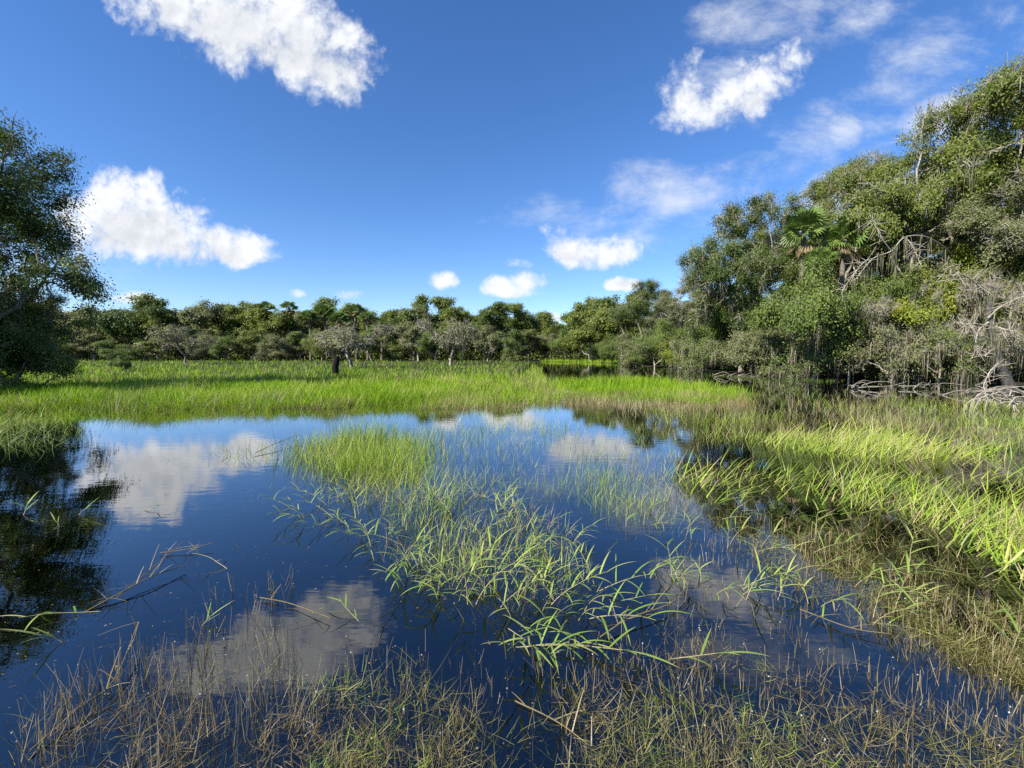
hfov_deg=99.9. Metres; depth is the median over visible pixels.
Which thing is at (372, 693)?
grass
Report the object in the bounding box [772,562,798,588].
leafy stem
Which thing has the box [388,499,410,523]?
leafy stem
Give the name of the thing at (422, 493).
leafy stem
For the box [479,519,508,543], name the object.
leafy stem
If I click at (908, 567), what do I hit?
leafy stem
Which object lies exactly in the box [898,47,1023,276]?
oak tree
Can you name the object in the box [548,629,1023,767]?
matted weed
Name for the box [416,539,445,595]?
leafy stem
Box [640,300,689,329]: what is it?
oak tree
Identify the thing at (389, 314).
oak tree
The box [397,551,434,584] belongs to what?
leafy stem
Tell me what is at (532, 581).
leafy stem
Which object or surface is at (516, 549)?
leafy stem
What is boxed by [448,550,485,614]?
leafy stem
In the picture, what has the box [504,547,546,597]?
leafy stem
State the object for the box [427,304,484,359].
oak tree
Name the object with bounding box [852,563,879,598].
leafy stem
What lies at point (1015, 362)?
dead bush
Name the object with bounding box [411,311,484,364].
meadow shrub
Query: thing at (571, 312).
oak tree
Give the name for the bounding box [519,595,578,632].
leafy stem
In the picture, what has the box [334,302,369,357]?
oak tree
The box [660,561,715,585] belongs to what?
leafy stem
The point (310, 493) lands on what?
leafy stem
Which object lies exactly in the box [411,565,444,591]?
leafy stem
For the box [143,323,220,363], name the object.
willow bush
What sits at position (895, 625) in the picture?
leafy stem
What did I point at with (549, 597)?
leafy stem
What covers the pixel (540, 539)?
leafy stem
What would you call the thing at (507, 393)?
marsh grass
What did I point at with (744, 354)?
bush
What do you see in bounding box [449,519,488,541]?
leafy stem
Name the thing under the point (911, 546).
leafy stem
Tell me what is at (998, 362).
dead tree
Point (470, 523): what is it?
leafy stem
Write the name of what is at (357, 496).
leafy stem
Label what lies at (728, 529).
leafy stem
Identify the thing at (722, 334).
bank bush
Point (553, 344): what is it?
scrub bush
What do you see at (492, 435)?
pond tuft grass
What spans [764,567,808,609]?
leafy stem
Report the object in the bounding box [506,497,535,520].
leafy stem
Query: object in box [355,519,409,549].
leafy stem
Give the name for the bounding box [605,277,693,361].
oak tree
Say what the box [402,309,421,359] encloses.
cabbage palm
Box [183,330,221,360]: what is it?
scrub bush
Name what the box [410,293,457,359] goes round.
oak tree
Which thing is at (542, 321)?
oak tree
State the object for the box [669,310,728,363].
bank bush
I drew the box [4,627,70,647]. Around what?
leafy stem
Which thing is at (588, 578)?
leafy stem
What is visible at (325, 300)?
oak tree
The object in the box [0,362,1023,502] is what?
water
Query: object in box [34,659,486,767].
matted weed
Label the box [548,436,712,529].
pond tuft grass
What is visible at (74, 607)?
leafy stem
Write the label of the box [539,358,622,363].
shore grass
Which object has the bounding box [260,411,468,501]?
clump grass
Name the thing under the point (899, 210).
oak tree
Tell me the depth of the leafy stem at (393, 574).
3.22 m
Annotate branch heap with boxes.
[714,372,782,376]
[848,380,965,388]
[942,386,1023,396]
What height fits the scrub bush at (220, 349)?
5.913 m
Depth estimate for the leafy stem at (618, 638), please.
2.52 m
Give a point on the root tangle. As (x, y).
(1012, 400)
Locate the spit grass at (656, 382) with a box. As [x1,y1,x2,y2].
[531,373,759,404]
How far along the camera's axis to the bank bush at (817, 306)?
26.96 m
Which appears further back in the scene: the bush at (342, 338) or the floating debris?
the bush at (342, 338)
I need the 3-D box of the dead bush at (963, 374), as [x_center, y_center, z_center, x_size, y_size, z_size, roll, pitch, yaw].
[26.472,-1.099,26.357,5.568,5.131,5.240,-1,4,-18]
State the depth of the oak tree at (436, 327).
116.94 m
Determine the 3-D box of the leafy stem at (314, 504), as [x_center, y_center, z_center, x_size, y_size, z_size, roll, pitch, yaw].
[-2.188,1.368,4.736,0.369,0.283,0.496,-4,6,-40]
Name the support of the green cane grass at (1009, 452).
on the water
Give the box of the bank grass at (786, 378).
[644,366,842,382]
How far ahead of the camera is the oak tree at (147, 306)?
92.42 m
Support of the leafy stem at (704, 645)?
on the water
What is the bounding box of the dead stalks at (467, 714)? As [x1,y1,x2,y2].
[323,591,715,767]
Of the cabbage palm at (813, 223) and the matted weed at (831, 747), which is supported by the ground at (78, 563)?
the cabbage palm at (813, 223)
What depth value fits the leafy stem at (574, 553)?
3.70 m
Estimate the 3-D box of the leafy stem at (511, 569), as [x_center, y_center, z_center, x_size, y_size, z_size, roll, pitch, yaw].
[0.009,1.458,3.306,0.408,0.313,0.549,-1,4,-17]
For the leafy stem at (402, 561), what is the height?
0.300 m
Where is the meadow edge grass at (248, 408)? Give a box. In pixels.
[0,385,501,420]
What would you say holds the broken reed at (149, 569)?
on the water
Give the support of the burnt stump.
on the ground at (78, 563)
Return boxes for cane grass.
[580,404,822,448]
[647,448,1023,566]
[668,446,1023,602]
[742,417,1019,469]
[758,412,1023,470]
[875,485,1023,601]
[990,433,1023,479]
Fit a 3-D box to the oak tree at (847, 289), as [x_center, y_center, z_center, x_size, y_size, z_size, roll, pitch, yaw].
[23.512,-6.061,37.186,10.539,10.776,11.075,0,4,6]
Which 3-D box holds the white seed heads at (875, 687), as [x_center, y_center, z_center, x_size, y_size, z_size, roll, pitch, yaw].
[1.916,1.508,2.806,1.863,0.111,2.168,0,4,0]
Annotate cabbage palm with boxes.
[257,301,276,357]
[277,300,297,359]
[296,310,320,359]
[312,304,336,359]
[328,311,351,357]
[345,303,364,359]
[357,311,377,359]
[372,321,389,359]
[390,317,404,358]
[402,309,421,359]
[778,204,829,375]
[801,245,837,377]
[820,214,873,376]
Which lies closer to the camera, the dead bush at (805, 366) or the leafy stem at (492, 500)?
the leafy stem at (492, 500)
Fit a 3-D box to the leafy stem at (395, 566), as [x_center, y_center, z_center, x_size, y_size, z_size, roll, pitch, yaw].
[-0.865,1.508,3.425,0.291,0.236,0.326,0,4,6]
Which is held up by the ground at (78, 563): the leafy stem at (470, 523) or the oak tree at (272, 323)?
the oak tree at (272, 323)
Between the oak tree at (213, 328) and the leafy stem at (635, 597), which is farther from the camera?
the oak tree at (213, 328)
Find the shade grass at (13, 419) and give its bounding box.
[0,405,93,454]
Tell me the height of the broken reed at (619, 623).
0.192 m
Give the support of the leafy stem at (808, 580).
on the water
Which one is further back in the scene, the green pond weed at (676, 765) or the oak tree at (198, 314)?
the oak tree at (198, 314)
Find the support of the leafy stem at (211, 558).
on the water
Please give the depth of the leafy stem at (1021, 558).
3.49 m
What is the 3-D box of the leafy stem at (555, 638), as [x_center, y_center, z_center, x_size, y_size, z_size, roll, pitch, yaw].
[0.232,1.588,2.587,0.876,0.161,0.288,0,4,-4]
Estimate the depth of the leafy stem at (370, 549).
3.75 m
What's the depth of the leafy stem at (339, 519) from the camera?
4.51 m
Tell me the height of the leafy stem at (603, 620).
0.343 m
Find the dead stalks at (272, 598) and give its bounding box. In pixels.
[188,559,293,656]
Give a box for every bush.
[0,323,89,394]
[0,324,81,383]
[45,335,86,355]
[67,333,119,360]
[87,338,141,360]
[131,337,176,360]
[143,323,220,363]
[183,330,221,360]
[207,335,252,360]
[233,330,271,359]
[252,332,296,360]
[279,331,311,360]
[299,328,334,360]
[310,318,395,368]
[327,330,359,359]
[353,327,384,360]
[376,330,416,360]
[396,325,432,360]
[416,328,456,360]
[445,328,478,360]
[471,325,508,360]
[483,327,525,361]
[515,329,546,360]
[530,333,565,358]
[543,328,581,358]
[592,333,623,363]
[613,327,657,365]
[627,351,645,364]
[630,319,680,367]
[631,337,679,368]
[655,338,703,368]
[661,335,741,373]
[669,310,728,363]
[695,294,789,358]
[709,328,793,374]
[726,309,806,376]
[738,248,873,379]
[754,332,856,379]
[787,294,918,378]
[823,314,960,381]
[842,268,928,376]
[856,290,965,380]
[886,269,1016,378]
[887,323,1011,383]
[893,235,1020,375]
[940,279,1023,376]
[970,265,1023,343]
[1003,328,1023,381]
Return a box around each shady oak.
[0,106,128,363]
[0,231,72,356]
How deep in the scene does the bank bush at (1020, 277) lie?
27.49 m
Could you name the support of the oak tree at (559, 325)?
on the ground at (78, 563)
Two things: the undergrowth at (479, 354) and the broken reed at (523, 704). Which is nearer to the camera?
the broken reed at (523, 704)
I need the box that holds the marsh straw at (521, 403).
[408,365,748,409]
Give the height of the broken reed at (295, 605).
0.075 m
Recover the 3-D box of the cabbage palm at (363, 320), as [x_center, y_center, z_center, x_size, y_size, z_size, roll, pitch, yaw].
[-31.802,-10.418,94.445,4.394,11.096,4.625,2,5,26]
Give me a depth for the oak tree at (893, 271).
51.32 m
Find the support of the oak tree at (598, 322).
on the ground at (78, 563)
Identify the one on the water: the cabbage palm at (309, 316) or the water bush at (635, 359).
the water bush at (635, 359)
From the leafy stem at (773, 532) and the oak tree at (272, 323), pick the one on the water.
the leafy stem at (773, 532)
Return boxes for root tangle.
[964,387,1023,411]
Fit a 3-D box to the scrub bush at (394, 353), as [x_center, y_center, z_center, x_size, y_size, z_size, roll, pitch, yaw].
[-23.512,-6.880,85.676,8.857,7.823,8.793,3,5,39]
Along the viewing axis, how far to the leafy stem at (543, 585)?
3.15 m
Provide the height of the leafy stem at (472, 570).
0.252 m
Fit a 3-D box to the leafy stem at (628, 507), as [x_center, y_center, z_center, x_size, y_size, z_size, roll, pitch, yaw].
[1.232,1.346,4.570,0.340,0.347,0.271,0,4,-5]
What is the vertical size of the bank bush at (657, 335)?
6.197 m
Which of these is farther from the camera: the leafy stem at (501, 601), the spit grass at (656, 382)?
the spit grass at (656, 382)
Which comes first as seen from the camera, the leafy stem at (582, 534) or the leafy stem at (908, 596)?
the leafy stem at (908, 596)
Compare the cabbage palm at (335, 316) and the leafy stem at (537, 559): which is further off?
the cabbage palm at (335, 316)
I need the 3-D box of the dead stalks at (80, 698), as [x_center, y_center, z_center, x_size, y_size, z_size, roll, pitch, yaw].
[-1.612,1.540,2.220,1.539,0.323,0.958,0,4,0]
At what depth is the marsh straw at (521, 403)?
15.27 m
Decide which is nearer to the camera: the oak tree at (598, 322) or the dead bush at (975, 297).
the dead bush at (975, 297)
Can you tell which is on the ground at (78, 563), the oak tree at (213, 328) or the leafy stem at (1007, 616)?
the oak tree at (213, 328)
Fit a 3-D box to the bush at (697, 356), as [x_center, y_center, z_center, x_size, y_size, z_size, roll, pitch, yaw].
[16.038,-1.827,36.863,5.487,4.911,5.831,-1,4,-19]
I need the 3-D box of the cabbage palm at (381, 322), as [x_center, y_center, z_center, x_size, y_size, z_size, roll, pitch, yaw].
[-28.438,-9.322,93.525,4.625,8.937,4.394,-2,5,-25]
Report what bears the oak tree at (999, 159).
on the ground at (78, 563)
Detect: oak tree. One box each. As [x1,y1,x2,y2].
[50,301,145,359]
[52,307,107,357]
[88,289,180,359]
[96,312,146,345]
[135,305,210,359]
[159,296,244,359]
[202,321,230,342]
[205,298,282,359]
[241,307,311,357]
[277,309,332,358]
[302,294,360,358]
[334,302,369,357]
[353,309,401,359]
[385,304,441,359]
[393,312,442,339]
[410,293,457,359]
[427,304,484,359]
[433,313,478,355]
[469,300,512,359]
[486,318,554,357]
[496,299,535,357]
[507,309,558,358]
[526,320,567,358]
[558,309,638,348]
[559,293,619,361]
[586,288,653,362]
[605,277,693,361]
[627,302,664,336]
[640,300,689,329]
[643,279,725,336]
[675,191,836,371]
[711,257,856,355]
[737,174,850,303]
[775,146,917,373]
[796,93,1021,322]
[854,126,1023,289]
[873,218,987,286]
[875,163,1023,325]
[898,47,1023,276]
[941,122,1023,262]
[961,146,1023,281]
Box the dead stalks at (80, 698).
[5,609,335,767]
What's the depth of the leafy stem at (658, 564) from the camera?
3.44 m
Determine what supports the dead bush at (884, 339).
on the ground at (78, 563)
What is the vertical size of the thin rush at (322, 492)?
0.414 m
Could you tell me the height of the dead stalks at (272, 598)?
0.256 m
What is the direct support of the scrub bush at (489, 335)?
on the ground at (78, 563)
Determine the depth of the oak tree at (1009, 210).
28.38 m
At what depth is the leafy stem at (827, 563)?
3.58 m
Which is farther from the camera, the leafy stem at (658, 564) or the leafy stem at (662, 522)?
the leafy stem at (662, 522)
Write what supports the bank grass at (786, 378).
on the ground at (78, 563)
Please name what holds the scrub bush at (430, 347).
on the ground at (78, 563)
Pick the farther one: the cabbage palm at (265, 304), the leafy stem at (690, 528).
the cabbage palm at (265, 304)
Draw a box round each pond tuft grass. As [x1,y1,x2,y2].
[418,407,577,462]
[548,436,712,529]
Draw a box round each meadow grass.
[0,358,550,415]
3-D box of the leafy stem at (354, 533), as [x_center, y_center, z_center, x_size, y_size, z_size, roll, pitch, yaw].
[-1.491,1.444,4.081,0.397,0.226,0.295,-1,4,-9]
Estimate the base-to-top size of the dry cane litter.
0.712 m
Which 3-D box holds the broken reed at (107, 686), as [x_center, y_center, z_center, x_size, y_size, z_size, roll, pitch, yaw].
[-2.183,1.533,2.336,0.311,0.168,0.780,-2,5,-24]
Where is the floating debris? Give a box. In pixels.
[1,462,1023,767]
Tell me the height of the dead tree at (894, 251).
9.870 m
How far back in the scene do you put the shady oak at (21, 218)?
18.76 m
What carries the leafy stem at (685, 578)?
on the water
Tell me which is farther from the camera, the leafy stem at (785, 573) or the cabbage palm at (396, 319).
the cabbage palm at (396, 319)
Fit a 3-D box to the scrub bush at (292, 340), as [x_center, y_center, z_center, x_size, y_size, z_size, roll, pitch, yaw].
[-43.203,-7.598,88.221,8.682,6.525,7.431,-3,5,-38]
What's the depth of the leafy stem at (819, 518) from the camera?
4.26 m
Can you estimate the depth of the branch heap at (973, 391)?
17.78 m
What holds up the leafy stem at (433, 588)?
on the water
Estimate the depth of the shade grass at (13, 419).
9.58 m
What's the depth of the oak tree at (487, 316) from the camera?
97.05 m
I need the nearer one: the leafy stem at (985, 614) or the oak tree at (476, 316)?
the leafy stem at (985, 614)
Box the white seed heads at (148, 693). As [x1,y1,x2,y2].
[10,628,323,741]
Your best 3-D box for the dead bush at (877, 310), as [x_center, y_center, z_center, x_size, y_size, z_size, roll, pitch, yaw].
[22.618,-2.817,28.982,6.650,5.931,6.735,-3,5,-34]
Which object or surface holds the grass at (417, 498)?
on the water
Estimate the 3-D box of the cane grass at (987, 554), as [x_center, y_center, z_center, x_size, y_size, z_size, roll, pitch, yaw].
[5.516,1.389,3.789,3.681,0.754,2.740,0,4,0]
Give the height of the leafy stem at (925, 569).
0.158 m
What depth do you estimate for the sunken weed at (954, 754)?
2.02 m
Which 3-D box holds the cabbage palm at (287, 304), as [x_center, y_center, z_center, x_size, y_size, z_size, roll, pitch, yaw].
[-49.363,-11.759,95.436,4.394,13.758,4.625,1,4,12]
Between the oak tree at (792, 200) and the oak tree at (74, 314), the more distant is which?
the oak tree at (74, 314)
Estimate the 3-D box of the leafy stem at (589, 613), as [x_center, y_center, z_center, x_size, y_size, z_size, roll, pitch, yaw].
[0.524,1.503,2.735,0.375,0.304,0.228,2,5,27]
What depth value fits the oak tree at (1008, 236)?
27.03 m
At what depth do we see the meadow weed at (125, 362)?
37.65 m
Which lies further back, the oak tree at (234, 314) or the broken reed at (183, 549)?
the oak tree at (234, 314)
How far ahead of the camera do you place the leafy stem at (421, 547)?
3.71 m
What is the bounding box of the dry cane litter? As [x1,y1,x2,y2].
[630,459,1023,610]
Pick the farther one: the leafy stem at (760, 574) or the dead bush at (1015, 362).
the dead bush at (1015, 362)
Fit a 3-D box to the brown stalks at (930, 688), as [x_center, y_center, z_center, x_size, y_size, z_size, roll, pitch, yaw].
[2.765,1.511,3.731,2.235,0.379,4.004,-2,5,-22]
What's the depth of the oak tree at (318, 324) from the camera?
99.91 m
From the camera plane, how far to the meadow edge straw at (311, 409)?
13.65 m
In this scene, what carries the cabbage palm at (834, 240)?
on the ground at (78, 563)
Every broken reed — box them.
[29,616,138,750]
[85,554,185,612]
[109,542,194,599]
[160,543,210,552]
[259,587,329,625]
[512,689,611,763]
[600,565,690,646]
[800,609,889,633]
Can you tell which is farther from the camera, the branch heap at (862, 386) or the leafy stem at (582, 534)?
the branch heap at (862, 386)
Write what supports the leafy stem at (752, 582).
on the water
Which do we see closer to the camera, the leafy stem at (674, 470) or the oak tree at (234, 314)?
the leafy stem at (674, 470)
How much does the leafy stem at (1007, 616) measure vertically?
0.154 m
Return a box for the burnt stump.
[332,352,345,375]
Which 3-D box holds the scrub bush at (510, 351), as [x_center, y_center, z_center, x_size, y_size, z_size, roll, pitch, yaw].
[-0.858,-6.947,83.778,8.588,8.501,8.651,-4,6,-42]
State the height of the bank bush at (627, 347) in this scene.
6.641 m
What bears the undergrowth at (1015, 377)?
on the ground at (78, 563)
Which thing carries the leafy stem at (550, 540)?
on the water
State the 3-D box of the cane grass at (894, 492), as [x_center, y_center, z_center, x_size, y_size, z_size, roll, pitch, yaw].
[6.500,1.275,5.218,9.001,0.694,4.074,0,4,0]
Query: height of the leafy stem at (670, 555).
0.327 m
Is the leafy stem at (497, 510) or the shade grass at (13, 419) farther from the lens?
the shade grass at (13, 419)
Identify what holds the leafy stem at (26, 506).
on the water
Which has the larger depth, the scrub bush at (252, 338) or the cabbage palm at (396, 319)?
the cabbage palm at (396, 319)
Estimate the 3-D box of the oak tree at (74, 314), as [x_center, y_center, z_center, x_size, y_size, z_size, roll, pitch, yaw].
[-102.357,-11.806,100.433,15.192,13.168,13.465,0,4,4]
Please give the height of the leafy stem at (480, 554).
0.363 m
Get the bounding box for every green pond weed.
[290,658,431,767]
[630,657,876,767]
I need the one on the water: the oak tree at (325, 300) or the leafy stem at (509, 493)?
the leafy stem at (509, 493)
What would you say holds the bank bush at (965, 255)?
on the ground at (78, 563)
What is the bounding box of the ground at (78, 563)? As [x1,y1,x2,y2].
[0,355,1023,767]
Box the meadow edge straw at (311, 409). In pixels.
[0,391,448,414]
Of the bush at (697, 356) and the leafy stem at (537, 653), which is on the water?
the leafy stem at (537, 653)
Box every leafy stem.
[2,606,140,632]
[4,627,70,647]
[9,493,38,519]
[189,542,235,575]
[195,602,230,634]
[291,482,329,508]
[295,489,336,521]
[325,511,360,533]
[329,596,374,636]
[331,520,378,539]
[344,508,374,547]
[345,482,367,518]
[348,524,380,547]
[354,537,379,559]
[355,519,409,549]
[370,564,406,590]
[376,544,426,572]
[381,552,418,591]
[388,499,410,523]
[397,488,443,504]
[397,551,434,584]
[401,524,439,562]
[404,581,449,604]
[405,522,435,560]
[411,529,435,569]
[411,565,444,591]
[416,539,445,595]
[419,482,454,520]
[419,546,451,591]
[424,497,460,517]
[430,552,460,599]
[431,485,468,505]
[444,589,481,606]
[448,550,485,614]
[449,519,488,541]
[451,527,513,597]
[458,509,484,534]
[459,543,506,608]
[462,550,499,592]
[466,484,516,520]
[473,543,540,610]
[478,620,624,666]
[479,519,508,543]
[480,614,552,655]
[481,549,546,590]
[481,551,508,575]
[484,493,512,540]
[485,582,512,624]
[494,554,575,615]
[496,480,524,510]
[497,621,552,666]
[498,536,535,560]
[501,480,532,494]
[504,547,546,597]
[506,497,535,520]
[516,609,614,673]
[519,542,563,571]
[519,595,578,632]
[522,569,555,602]
[522,569,557,608]
[531,528,557,557]
[537,529,566,562]
[540,581,568,617]
[540,624,595,656]
[545,550,636,611]
[547,561,587,583]
[554,542,584,572]
[556,628,678,667]
[562,536,601,590]
[566,606,616,625]
[570,524,601,554]
[573,592,635,616]
[579,581,689,644]
[590,558,674,599]
[598,582,671,605]
[611,493,639,531]
[640,629,766,665]
[647,511,677,528]
[647,535,684,582]
[647,556,685,587]
[657,462,689,481]
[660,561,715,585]
[670,563,710,588]
[680,514,699,543]
[683,555,712,589]
[713,581,746,610]
[714,519,743,555]
[719,504,765,526]
[728,518,762,549]
[731,572,782,596]
[735,554,824,595]
[738,577,769,599]
[744,547,800,606]
[759,518,799,552]
[759,541,813,553]
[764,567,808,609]
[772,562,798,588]
[781,570,819,611]
[800,553,843,580]
[801,500,835,533]
[809,531,860,556]
[817,593,863,629]
[842,615,941,638]
[851,564,919,592]
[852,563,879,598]
[869,602,923,630]
[870,551,945,620]
[870,585,960,598]
[871,568,902,624]
[877,559,967,576]
[889,579,950,647]
[894,523,939,583]
[950,602,1007,627]
[969,549,1023,585]
[975,597,1023,669]
[980,598,1022,629]
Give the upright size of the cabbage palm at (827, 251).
9.419 m
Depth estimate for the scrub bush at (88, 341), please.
89.01 m
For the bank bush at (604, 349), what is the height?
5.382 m
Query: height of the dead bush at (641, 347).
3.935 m
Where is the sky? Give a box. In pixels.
[0,0,1023,324]
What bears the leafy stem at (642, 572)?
on the water
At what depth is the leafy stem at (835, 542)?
3.86 m
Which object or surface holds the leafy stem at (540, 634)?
on the water
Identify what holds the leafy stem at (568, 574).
on the water
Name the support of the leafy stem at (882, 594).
on the water
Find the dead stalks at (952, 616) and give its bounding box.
[782,519,1023,683]
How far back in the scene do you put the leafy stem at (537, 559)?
3.59 m
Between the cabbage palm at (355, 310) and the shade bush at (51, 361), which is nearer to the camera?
the shade bush at (51, 361)
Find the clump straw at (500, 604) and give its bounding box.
[278,456,606,657]
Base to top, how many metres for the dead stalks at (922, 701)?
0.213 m
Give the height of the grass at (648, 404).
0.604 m
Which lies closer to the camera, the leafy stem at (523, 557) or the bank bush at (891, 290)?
the leafy stem at (523, 557)
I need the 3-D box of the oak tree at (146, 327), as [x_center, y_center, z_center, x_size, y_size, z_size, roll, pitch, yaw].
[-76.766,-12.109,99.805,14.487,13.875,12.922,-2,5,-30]
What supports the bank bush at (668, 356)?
on the ground at (78, 563)
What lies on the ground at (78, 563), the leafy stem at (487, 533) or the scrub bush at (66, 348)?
the scrub bush at (66, 348)
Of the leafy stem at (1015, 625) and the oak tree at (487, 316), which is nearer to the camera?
the leafy stem at (1015, 625)
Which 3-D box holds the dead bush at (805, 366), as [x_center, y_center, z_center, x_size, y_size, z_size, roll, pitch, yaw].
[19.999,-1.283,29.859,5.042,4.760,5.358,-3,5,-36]
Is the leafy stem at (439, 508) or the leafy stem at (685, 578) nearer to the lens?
the leafy stem at (685, 578)
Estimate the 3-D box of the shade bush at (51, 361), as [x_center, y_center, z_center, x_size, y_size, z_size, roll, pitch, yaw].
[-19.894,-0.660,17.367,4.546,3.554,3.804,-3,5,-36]
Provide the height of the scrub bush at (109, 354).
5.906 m
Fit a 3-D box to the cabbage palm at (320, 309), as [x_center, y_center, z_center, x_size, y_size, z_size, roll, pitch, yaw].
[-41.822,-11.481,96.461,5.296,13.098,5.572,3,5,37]
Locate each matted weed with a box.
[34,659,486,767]
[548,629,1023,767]
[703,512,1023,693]
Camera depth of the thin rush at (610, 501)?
5.75 m
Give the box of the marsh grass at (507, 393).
[404,364,567,408]
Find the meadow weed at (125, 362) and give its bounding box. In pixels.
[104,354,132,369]
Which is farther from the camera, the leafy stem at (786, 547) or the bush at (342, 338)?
the bush at (342, 338)
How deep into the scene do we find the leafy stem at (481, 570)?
3.32 m
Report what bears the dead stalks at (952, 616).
on the water
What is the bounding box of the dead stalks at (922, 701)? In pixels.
[654,537,1023,767]
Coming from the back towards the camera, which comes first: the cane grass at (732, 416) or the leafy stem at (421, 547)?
the cane grass at (732, 416)
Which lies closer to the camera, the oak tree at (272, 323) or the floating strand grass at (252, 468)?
the floating strand grass at (252, 468)
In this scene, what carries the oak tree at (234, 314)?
on the ground at (78, 563)
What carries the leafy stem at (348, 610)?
on the water
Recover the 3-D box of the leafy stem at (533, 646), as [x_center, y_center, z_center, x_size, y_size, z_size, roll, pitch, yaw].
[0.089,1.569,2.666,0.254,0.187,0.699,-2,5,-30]
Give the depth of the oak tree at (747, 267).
35.20 m
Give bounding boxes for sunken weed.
[0,601,1023,767]
[301,648,1023,767]
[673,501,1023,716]
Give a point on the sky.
(377, 155)
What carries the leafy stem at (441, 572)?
on the water
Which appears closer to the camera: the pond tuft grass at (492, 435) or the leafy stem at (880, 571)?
the leafy stem at (880, 571)
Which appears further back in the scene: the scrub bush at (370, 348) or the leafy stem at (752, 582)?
the scrub bush at (370, 348)
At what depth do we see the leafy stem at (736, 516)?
4.46 m
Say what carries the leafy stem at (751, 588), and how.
on the water
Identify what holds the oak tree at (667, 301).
on the ground at (78, 563)
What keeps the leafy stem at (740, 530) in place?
on the water
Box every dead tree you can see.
[834,208,961,299]
[938,262,1023,385]
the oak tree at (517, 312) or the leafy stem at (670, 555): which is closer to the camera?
the leafy stem at (670, 555)
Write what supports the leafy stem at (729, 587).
on the water
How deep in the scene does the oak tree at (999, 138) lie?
32.30 m
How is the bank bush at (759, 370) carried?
on the ground at (78, 563)
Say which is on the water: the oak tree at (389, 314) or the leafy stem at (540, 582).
the leafy stem at (540, 582)
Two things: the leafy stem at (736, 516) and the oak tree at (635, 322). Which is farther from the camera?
the oak tree at (635, 322)
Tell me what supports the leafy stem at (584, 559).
on the water
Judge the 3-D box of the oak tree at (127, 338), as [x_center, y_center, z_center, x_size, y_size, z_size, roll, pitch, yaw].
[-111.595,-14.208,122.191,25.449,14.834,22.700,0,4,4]
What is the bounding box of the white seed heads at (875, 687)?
[699,579,1016,758]
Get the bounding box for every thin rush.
[212,421,435,590]
[400,408,736,553]
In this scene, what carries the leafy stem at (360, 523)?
on the water
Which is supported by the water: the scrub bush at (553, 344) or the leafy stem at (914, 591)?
the leafy stem at (914, 591)
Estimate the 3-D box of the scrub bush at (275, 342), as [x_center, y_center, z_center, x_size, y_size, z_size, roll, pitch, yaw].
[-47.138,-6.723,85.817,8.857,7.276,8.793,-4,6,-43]
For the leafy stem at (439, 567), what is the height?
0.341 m
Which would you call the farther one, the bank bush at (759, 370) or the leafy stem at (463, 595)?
the bank bush at (759, 370)
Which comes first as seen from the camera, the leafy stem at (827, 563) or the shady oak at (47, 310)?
the leafy stem at (827, 563)
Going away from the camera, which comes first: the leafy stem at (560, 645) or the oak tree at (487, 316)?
the leafy stem at (560, 645)
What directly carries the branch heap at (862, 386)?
in the water
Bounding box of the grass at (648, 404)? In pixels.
[541,384,771,408]
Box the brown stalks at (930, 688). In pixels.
[638,501,1023,745]
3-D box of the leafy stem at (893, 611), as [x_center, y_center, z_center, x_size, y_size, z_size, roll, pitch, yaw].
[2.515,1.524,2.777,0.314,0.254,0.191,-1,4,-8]
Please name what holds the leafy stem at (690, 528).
on the water
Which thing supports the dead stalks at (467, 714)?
on the water
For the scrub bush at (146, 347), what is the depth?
88.31 m
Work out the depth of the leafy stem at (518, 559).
3.10 m
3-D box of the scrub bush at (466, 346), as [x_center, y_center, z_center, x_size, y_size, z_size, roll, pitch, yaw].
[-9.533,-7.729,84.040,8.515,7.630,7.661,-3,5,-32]
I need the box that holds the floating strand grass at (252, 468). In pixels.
[168,438,325,479]
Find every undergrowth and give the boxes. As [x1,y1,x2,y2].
[8,342,619,359]
[571,322,1023,381]
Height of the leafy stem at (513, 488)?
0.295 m

